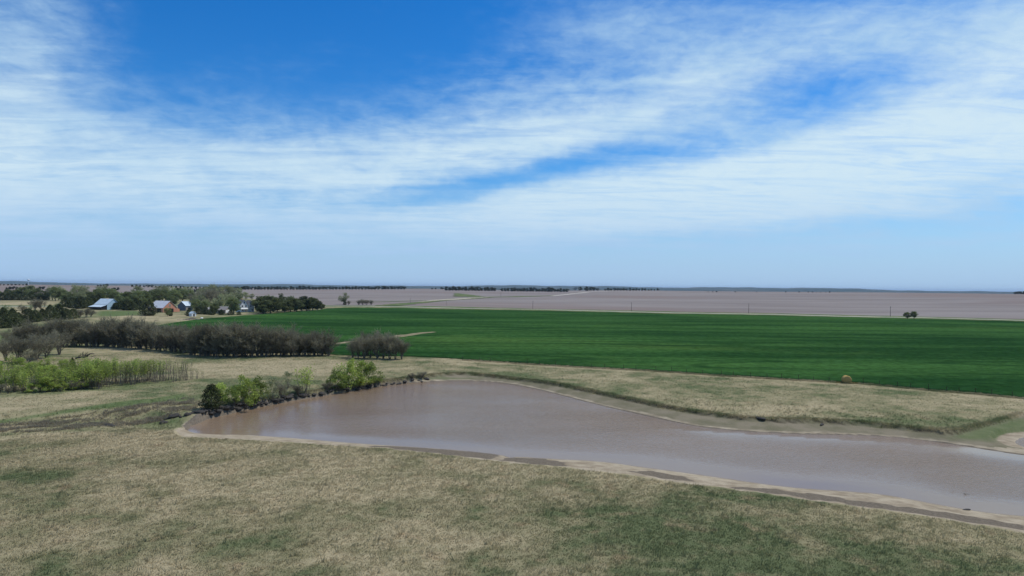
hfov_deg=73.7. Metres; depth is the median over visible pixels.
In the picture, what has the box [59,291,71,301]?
broadleaf tree
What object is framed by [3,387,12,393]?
bare shrub
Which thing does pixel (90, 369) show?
willow sapling
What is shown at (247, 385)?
leafy shrub
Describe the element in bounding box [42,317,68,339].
bare tree
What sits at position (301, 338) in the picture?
bare tree
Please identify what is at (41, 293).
broadleaf tree
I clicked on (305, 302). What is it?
evergreen tree
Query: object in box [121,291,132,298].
broadleaf tree
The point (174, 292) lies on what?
broadleaf tree
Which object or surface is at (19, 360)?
leafy shrub
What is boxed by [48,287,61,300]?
broadleaf tree
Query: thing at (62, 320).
bare tree
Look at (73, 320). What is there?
bare tree
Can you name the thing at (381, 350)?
bare tree
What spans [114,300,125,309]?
cedar tree
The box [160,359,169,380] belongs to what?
willow sapling
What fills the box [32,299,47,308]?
bare tree
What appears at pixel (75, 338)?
bare tree
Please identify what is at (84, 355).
fallen tree
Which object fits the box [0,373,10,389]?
willow sapling
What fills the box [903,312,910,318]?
broadleaf tree
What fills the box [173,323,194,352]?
bare tree
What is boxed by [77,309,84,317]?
bare shrub
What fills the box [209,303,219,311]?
broadleaf tree
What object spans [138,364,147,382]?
willow sapling
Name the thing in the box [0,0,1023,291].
sky
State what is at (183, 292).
broadleaf tree
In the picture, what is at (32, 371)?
willow sapling
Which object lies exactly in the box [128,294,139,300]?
broadleaf tree
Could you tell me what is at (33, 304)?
bare tree
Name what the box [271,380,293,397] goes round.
bare shrub
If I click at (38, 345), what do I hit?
bare tree
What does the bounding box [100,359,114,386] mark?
willow sapling
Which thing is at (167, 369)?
willow sapling
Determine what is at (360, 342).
bare tree
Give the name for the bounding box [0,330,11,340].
bare tree
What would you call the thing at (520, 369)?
meadow grass
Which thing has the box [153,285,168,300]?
broadleaf tree
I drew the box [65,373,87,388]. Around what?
leafy shrub
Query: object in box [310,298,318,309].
evergreen tree
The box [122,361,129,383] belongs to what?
willow sapling
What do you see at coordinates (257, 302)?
evergreen tree
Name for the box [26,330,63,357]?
bare tree
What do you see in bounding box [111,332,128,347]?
bare tree
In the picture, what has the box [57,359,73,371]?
willow sapling
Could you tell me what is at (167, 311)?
broadleaf tree
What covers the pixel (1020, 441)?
pond
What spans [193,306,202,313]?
cedar tree
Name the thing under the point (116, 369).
willow sapling
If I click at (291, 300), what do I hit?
evergreen tree
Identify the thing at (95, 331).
bare tree
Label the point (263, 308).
evergreen tree
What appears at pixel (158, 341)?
bare tree
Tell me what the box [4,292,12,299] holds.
cedar tree
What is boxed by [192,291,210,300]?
bare tree
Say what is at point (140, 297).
broadleaf tree
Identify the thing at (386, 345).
bare tree
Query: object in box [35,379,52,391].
leafy shrub
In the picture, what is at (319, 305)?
evergreen tree
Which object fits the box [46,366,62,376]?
leafy shrub
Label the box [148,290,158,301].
broadleaf tree
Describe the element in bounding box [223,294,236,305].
broadleaf tree
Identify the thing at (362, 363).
leafy shrub
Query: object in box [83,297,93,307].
cedar tree
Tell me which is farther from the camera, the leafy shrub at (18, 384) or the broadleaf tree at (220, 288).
the broadleaf tree at (220, 288)
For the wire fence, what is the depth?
166.13 m
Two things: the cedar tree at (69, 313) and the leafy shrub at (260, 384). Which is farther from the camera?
the cedar tree at (69, 313)
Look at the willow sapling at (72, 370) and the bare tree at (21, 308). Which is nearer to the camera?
the willow sapling at (72, 370)
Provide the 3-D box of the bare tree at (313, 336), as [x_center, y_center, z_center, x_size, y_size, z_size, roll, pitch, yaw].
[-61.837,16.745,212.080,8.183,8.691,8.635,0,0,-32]
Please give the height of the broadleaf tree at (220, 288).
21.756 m
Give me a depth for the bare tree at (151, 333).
222.08 m
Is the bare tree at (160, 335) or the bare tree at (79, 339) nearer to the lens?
the bare tree at (160, 335)
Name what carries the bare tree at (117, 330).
on the ground at (1000, 435)
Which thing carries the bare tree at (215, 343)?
on the ground at (1000, 435)
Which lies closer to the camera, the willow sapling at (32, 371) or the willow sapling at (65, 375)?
the willow sapling at (65, 375)
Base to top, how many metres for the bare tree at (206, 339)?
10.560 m
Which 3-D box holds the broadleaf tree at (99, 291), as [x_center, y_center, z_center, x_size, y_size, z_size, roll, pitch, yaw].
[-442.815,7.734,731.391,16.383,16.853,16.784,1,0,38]
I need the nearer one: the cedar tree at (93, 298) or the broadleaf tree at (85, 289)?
the cedar tree at (93, 298)
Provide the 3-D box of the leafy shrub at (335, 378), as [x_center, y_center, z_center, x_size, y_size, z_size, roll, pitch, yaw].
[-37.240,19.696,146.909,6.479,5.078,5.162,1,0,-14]
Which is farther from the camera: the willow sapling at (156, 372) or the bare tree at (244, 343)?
the bare tree at (244, 343)
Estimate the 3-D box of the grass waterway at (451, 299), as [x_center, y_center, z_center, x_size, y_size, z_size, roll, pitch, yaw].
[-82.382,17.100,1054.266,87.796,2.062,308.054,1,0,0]
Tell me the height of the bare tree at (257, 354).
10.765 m
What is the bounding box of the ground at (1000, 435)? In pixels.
[0,281,1023,575]
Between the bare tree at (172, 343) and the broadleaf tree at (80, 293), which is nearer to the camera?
the bare tree at (172, 343)
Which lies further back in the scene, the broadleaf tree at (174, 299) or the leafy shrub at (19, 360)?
the broadleaf tree at (174, 299)
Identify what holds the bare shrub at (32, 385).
on the ground at (1000, 435)
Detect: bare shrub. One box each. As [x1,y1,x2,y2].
[0,383,6,393]
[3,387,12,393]
[25,381,37,391]
[69,381,79,388]
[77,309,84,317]
[79,308,92,317]
[87,378,95,388]
[96,379,103,388]
[178,339,185,349]
[231,344,245,356]
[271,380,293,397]
[288,384,304,394]
[320,381,333,389]
[417,371,427,377]
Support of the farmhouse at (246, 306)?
on the ground at (1000, 435)
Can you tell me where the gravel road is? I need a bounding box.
[210,306,1000,319]
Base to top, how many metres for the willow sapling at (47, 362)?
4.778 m
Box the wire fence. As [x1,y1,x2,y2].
[462,355,1022,396]
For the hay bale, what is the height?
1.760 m
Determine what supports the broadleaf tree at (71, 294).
on the ground at (1000, 435)
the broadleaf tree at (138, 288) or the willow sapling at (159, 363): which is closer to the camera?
the willow sapling at (159, 363)
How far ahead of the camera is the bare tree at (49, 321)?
231.77 m
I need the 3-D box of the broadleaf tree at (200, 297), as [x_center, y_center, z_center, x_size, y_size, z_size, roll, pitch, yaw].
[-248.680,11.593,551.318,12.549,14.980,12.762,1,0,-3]
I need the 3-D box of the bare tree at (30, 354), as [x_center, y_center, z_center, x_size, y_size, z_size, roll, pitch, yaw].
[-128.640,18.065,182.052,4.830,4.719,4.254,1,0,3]
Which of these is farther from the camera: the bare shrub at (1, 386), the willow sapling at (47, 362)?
the willow sapling at (47, 362)
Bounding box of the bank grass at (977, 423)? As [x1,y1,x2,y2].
[215,371,1023,433]
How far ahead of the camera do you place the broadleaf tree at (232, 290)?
710.60 m
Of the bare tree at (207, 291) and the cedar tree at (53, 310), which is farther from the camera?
the bare tree at (207, 291)
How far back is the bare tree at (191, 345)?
207.43 m
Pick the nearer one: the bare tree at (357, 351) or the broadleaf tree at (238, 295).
the bare tree at (357, 351)
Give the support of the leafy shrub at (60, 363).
on the ground at (1000, 435)
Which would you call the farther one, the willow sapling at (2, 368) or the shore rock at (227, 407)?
the willow sapling at (2, 368)
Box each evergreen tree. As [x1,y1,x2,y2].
[251,296,273,313]
[255,304,269,313]
[263,296,283,312]
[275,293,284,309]
[280,300,293,311]
[282,298,300,311]
[291,300,304,311]
[299,296,309,310]
[300,296,316,310]
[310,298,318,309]
[314,301,323,309]
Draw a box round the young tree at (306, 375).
[293,365,314,396]
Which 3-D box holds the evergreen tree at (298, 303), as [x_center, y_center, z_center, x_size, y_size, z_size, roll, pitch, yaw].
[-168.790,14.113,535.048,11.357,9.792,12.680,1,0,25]
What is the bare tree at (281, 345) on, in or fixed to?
on the ground at (1000, 435)
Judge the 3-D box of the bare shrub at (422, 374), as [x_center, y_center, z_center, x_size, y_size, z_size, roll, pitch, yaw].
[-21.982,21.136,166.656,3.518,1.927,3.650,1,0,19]
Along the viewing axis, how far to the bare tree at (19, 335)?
223.13 m
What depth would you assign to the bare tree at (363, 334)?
213.40 m
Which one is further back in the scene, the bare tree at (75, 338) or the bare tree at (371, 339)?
the bare tree at (75, 338)
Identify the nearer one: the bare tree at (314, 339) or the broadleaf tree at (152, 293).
the bare tree at (314, 339)
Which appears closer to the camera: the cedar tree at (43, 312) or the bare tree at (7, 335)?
the bare tree at (7, 335)
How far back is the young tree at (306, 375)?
139.52 m
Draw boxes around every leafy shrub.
[8,357,28,370]
[8,376,29,390]
[24,383,37,392]
[35,376,56,391]
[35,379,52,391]
[37,365,49,375]
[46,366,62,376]
[54,378,68,390]
[57,359,68,369]
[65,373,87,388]
[77,379,95,387]
[209,382,231,403]
[222,384,250,405]
[228,374,259,408]
[246,375,270,401]
[263,377,279,400]
[281,371,292,387]
[325,367,352,390]
[333,358,364,388]
[350,360,373,387]
[357,361,384,386]
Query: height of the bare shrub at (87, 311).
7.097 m
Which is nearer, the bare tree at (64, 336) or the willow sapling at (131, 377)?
the willow sapling at (131, 377)
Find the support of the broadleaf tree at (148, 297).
on the ground at (1000, 435)
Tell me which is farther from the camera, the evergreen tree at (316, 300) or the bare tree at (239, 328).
the evergreen tree at (316, 300)
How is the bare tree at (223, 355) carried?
on the ground at (1000, 435)
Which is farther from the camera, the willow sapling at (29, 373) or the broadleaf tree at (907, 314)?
the broadleaf tree at (907, 314)
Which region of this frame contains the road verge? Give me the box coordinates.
[0,305,1023,320]
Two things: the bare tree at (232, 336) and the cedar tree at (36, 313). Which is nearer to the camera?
the bare tree at (232, 336)
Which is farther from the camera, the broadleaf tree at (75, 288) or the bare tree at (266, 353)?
the broadleaf tree at (75, 288)
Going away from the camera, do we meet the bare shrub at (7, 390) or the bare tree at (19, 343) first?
the bare shrub at (7, 390)
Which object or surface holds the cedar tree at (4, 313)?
on the ground at (1000, 435)
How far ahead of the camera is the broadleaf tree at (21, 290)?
787.76 m
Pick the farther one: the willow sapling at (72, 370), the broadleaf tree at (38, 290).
the broadleaf tree at (38, 290)
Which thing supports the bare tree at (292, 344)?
on the ground at (1000, 435)
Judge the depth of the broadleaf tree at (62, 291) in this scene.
746.11 m
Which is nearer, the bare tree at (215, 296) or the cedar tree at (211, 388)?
the cedar tree at (211, 388)
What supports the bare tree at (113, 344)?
on the ground at (1000, 435)
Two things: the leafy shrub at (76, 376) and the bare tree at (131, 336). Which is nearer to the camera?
the leafy shrub at (76, 376)
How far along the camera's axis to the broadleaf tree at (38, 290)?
835.70 m
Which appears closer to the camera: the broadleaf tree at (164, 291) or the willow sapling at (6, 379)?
the willow sapling at (6, 379)
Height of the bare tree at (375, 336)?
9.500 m
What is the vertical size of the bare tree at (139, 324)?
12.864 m
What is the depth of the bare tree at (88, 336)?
232.54 m
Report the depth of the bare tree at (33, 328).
223.94 m
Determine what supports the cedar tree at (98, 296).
on the ground at (1000, 435)
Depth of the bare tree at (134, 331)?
225.31 m
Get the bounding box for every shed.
[177,301,192,310]
[188,311,196,315]
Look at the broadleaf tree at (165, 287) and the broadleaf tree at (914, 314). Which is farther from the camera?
the broadleaf tree at (165, 287)
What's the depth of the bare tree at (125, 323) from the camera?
228.21 m
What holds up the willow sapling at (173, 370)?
on the ground at (1000, 435)
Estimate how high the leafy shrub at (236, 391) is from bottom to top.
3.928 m
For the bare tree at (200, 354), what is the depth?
206.04 m
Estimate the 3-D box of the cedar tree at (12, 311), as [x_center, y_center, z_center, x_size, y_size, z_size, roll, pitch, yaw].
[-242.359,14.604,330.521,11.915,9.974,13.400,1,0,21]
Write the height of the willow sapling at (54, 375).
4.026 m
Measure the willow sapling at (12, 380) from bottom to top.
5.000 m
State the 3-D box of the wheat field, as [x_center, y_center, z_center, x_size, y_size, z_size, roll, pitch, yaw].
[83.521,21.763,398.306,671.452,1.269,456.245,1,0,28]
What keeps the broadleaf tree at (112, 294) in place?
on the ground at (1000, 435)
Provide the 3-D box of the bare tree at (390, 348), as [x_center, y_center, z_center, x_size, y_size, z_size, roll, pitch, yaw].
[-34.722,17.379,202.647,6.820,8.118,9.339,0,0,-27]
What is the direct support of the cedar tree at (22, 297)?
on the ground at (1000, 435)
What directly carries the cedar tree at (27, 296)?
on the ground at (1000, 435)
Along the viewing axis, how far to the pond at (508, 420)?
103.61 m
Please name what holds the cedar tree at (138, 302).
on the ground at (1000, 435)
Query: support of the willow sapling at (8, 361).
on the ground at (1000, 435)
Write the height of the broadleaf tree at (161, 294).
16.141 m
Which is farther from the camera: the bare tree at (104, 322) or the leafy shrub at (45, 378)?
the bare tree at (104, 322)
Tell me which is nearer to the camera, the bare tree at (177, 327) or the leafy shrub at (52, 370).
the leafy shrub at (52, 370)
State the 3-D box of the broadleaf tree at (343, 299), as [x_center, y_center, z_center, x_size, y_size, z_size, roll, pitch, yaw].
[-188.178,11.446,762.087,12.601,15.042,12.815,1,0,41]
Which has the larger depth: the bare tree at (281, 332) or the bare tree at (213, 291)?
the bare tree at (213, 291)
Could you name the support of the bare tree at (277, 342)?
on the ground at (1000, 435)
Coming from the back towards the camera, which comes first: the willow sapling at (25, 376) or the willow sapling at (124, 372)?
the willow sapling at (124, 372)
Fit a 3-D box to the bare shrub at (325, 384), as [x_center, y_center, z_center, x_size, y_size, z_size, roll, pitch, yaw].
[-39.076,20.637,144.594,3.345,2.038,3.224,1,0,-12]
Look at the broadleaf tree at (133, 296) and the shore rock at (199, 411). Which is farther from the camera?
the broadleaf tree at (133, 296)
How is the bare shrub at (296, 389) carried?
on the ground at (1000, 435)
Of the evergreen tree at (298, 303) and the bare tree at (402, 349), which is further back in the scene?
the evergreen tree at (298, 303)
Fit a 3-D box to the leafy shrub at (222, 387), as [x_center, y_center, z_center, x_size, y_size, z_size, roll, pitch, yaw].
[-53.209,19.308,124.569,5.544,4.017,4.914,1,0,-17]
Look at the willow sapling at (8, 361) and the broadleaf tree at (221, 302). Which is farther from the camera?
the broadleaf tree at (221, 302)
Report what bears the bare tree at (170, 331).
on the ground at (1000, 435)
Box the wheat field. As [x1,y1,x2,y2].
[159,308,1023,397]
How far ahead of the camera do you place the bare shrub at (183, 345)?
214.24 m
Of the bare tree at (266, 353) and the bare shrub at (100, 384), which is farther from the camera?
the bare tree at (266, 353)
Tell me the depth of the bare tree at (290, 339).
210.00 m
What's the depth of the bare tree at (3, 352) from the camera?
187.75 m
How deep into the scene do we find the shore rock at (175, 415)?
114.35 m
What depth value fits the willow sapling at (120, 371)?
146.68 m
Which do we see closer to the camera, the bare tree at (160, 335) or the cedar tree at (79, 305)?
the bare tree at (160, 335)
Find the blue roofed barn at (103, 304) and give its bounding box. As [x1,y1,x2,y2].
[88,299,116,309]
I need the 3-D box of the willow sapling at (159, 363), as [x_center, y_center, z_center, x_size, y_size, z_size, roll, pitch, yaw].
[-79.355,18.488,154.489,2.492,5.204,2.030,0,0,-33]
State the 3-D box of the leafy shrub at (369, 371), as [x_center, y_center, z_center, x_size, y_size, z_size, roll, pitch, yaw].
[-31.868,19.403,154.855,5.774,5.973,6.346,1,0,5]
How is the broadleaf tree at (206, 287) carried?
on the ground at (1000, 435)
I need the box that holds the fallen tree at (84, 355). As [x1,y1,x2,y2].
[75,352,94,358]
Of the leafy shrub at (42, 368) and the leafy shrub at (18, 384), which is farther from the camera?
the leafy shrub at (42, 368)
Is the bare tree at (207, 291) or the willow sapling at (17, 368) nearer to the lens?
the willow sapling at (17, 368)
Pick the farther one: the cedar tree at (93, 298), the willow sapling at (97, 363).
the cedar tree at (93, 298)
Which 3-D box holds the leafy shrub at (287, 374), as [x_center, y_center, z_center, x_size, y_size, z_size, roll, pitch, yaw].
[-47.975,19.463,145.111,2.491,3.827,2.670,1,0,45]
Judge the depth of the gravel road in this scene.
597.42 m
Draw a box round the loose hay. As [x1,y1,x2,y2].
[830,381,857,383]
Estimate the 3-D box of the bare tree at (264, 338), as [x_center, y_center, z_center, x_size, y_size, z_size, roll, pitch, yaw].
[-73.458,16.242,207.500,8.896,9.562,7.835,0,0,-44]
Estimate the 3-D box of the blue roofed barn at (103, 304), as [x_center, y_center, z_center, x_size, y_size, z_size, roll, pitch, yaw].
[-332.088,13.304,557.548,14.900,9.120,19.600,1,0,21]
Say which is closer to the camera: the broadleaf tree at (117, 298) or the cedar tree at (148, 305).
the cedar tree at (148, 305)
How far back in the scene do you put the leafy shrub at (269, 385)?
132.04 m
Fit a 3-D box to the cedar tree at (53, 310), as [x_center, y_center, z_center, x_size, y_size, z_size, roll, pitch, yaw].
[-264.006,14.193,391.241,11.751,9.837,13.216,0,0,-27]
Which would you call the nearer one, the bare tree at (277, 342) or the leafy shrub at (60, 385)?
the leafy shrub at (60, 385)
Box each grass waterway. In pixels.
[336,332,432,343]
[382,295,553,305]
[418,297,483,301]
[453,293,483,296]
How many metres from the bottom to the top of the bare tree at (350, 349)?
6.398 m
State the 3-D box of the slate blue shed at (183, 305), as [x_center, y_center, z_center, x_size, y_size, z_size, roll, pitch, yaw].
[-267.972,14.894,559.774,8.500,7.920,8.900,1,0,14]
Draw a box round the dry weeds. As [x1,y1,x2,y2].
[0,396,201,432]
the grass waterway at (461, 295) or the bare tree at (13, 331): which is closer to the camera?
the bare tree at (13, 331)
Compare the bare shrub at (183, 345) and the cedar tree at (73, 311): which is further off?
the cedar tree at (73, 311)
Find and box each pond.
[188,381,1023,515]
[1015,437,1023,446]
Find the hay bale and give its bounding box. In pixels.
[841,375,851,382]
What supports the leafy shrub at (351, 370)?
on the ground at (1000, 435)
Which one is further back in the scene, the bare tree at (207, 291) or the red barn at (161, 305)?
the bare tree at (207, 291)
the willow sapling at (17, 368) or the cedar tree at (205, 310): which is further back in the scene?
the cedar tree at (205, 310)
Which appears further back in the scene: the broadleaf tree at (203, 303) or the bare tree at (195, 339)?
the broadleaf tree at (203, 303)
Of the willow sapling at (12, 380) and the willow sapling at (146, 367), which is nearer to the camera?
the willow sapling at (12, 380)
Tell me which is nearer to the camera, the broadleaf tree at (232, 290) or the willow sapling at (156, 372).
the willow sapling at (156, 372)
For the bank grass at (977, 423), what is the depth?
121.95 m
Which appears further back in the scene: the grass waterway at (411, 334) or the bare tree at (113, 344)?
the grass waterway at (411, 334)
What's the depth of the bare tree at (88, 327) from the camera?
231.53 m
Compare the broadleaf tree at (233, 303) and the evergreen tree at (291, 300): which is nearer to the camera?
the broadleaf tree at (233, 303)
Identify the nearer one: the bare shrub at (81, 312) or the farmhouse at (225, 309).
the bare shrub at (81, 312)
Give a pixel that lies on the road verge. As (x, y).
(632, 311)
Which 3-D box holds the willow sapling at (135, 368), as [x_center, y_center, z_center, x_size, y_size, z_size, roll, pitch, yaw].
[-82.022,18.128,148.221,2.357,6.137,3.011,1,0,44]
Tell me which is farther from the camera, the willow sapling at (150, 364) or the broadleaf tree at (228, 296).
the broadleaf tree at (228, 296)
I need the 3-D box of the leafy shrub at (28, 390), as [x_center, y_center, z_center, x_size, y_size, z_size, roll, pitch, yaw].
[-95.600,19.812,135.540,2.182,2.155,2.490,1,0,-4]
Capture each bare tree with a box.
[0,323,25,346]
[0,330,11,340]
[0,332,36,357]
[0,336,23,360]
[11,317,49,339]
[13,329,26,346]
[14,303,26,310]
[21,348,39,361]
[23,332,53,359]
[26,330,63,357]
[27,299,37,309]
[29,324,53,338]
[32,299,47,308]
[42,317,61,332]
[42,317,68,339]
[48,327,77,354]
[53,316,81,346]
[62,315,91,345]
[65,321,87,345]
[73,323,95,346]
[75,318,106,346]
[76,324,88,346]
[85,323,102,345]
[90,314,116,346]
[95,314,139,347]
[98,319,116,346]
[104,328,120,347]
[106,324,120,346]
[109,313,137,347]
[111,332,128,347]
[123,328,138,348]
[125,311,160,348]
[126,322,153,348]
[142,323,164,349]
[147,321,173,350]
[151,329,171,350]
[157,318,189,351]
[159,325,182,351]
[163,329,182,351]
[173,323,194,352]
[177,328,194,354]
[185,324,199,353]
[189,322,223,355]
[190,321,217,355]
[190,323,215,355]
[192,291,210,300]
[196,325,221,355]
[200,333,222,356]
[201,287,216,301]
[207,319,237,355]
[208,331,228,356]
[209,287,225,302]
[211,288,228,305]
[216,321,253,356]
[219,326,247,356]
[225,320,258,355]
[231,323,257,355]
[240,325,260,356]
[243,323,267,356]
[245,319,278,356]
[255,331,276,356]
[258,328,283,355]
[267,322,301,355]
[272,335,286,355]
[277,335,293,355]
[283,328,295,354]
[285,336,304,355]
[292,331,318,355]
[305,329,326,354]
[308,327,335,355]
[308,333,325,355]
[319,331,340,355]
[344,339,358,357]
[349,333,365,357]
[354,335,372,358]
[359,331,373,354]
[364,329,382,354]
[364,335,377,357]
[365,328,389,358]
[371,334,393,358]
[379,332,406,358]
[387,335,404,359]
[393,341,410,358]
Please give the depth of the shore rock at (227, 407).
121.40 m
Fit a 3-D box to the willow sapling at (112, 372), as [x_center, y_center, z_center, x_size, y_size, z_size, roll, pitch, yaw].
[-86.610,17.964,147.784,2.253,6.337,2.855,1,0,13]
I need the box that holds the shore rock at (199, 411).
[192,410,204,413]
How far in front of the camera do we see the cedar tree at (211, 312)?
475.90 m
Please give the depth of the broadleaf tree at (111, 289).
758.11 m
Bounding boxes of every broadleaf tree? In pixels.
[0,289,13,293]
[16,287,29,296]
[24,285,36,295]
[32,288,42,295]
[38,290,49,298]
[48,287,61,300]
[55,289,66,298]
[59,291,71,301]
[67,293,78,298]
[70,284,83,292]
[72,290,86,302]
[79,285,89,294]
[84,291,96,300]
[93,288,107,298]
[105,288,118,298]
[108,291,118,298]
[114,295,123,302]
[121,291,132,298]
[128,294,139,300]
[130,286,143,292]
[131,290,144,294]
[132,294,147,306]
[142,294,152,301]
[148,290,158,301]
[152,289,164,300]
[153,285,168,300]
[159,289,171,300]
[163,308,171,315]
[166,289,182,300]
[166,295,178,303]
[176,289,189,300]
[187,289,194,298]
[190,299,201,309]
[196,294,211,305]
[199,285,214,293]
[199,300,210,309]
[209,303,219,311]
[212,292,225,305]
[215,285,230,292]
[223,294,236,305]
[224,285,237,295]
[225,297,240,313]
[230,286,245,299]
[338,293,349,302]
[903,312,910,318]
[910,311,917,317]
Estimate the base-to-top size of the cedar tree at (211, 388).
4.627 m
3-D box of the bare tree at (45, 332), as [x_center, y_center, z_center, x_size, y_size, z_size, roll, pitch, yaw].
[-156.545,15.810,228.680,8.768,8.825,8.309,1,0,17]
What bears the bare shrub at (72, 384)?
on the ground at (1000, 435)
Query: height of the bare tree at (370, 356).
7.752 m
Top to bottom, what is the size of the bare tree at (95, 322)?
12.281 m
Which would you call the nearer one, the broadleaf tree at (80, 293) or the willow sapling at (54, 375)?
the willow sapling at (54, 375)
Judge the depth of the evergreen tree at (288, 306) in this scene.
519.29 m
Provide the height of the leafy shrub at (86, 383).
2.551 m
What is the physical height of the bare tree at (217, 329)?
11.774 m
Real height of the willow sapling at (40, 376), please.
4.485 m
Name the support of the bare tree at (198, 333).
on the ground at (1000, 435)
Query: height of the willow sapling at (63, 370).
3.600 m
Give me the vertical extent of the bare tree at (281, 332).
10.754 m
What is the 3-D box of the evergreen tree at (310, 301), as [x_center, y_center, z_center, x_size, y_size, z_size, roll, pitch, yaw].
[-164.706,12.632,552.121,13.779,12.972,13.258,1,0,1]
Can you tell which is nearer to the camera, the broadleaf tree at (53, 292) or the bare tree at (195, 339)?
the bare tree at (195, 339)
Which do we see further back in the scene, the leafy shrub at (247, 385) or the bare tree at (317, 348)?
the bare tree at (317, 348)
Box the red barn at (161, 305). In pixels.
[149,301,179,311]
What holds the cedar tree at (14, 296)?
on the ground at (1000, 435)
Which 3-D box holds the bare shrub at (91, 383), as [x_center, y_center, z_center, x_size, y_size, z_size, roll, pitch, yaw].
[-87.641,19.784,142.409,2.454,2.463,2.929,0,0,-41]
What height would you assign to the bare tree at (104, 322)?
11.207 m
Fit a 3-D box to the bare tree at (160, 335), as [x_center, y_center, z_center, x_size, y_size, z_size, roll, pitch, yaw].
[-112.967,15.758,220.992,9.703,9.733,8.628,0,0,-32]
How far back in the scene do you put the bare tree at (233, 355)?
204.25 m
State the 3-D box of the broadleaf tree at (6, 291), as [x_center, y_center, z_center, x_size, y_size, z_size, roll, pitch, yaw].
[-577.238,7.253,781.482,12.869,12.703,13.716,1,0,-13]
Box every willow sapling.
[0,363,9,379]
[0,368,20,391]
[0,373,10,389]
[2,355,16,369]
[11,364,23,378]
[15,370,29,390]
[20,365,34,383]
[26,362,37,381]
[29,370,51,391]
[43,355,56,369]
[45,372,60,390]
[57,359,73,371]
[57,367,70,378]
[58,367,76,388]
[68,363,77,382]
[69,358,82,372]
[70,367,88,388]
[79,361,94,382]
[82,359,95,386]
[90,366,104,388]
[92,356,102,369]
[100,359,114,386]
[109,356,117,383]
[110,357,118,383]
[117,362,125,384]
[119,361,130,382]
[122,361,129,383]
[126,359,139,384]
[127,361,135,384]
[136,358,147,381]
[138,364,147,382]
[141,360,150,380]
[148,359,156,379]
[151,360,160,382]
[155,360,166,378]
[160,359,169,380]
[163,360,169,379]
[165,360,175,379]
[169,362,176,381]
[181,358,192,380]
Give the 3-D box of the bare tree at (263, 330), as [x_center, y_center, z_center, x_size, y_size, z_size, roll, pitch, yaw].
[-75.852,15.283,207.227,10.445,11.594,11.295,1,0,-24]
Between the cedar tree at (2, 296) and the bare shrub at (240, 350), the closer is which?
the bare shrub at (240, 350)
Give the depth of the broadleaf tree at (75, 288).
714.92 m
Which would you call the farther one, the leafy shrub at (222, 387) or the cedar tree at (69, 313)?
the cedar tree at (69, 313)
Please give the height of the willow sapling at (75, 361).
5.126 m
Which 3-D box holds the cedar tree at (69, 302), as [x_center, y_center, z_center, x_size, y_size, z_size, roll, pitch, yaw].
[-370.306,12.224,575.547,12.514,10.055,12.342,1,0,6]
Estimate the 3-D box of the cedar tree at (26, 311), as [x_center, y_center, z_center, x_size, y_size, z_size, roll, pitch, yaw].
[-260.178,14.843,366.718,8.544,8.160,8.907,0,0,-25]
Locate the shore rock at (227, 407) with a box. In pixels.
[223,405,230,409]
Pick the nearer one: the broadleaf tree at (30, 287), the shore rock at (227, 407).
the shore rock at (227, 407)
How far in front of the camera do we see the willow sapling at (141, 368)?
150.77 m
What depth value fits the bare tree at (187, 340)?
209.02 m
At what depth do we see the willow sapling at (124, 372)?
149.74 m
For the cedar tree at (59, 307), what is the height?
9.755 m
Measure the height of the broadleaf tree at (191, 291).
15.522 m
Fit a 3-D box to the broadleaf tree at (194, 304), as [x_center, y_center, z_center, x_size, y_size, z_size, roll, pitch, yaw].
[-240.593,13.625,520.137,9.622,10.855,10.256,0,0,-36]
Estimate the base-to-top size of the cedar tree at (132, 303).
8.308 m
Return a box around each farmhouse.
[208,306,228,313]
[236,299,253,311]
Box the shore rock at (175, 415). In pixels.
[168,413,180,417]
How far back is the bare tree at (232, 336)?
202.76 m
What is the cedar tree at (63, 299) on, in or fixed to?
on the ground at (1000, 435)
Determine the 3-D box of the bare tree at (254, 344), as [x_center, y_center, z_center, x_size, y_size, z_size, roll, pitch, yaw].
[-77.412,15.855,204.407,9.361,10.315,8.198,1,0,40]
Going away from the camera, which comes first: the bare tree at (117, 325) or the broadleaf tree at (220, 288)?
the bare tree at (117, 325)
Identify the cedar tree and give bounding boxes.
[0,292,5,299]
[0,307,17,327]
[0,308,26,326]
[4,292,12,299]
[11,293,18,299]
[18,294,25,299]
[21,308,35,321]
[24,293,32,299]
[29,310,43,321]
[34,308,52,320]
[44,304,61,319]
[51,304,66,318]
[58,308,74,319]
[60,296,70,306]
[64,297,78,307]
[68,308,79,318]
[72,296,88,308]
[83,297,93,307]
[89,295,97,305]
[95,294,103,299]
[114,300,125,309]
[120,299,133,309]
[127,301,138,309]
[135,300,144,307]
[137,301,160,315]
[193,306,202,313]
[198,383,223,409]
[202,307,210,314]
[208,308,215,314]
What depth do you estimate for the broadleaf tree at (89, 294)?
680.35 m
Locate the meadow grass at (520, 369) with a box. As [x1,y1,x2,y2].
[0,349,1023,438]

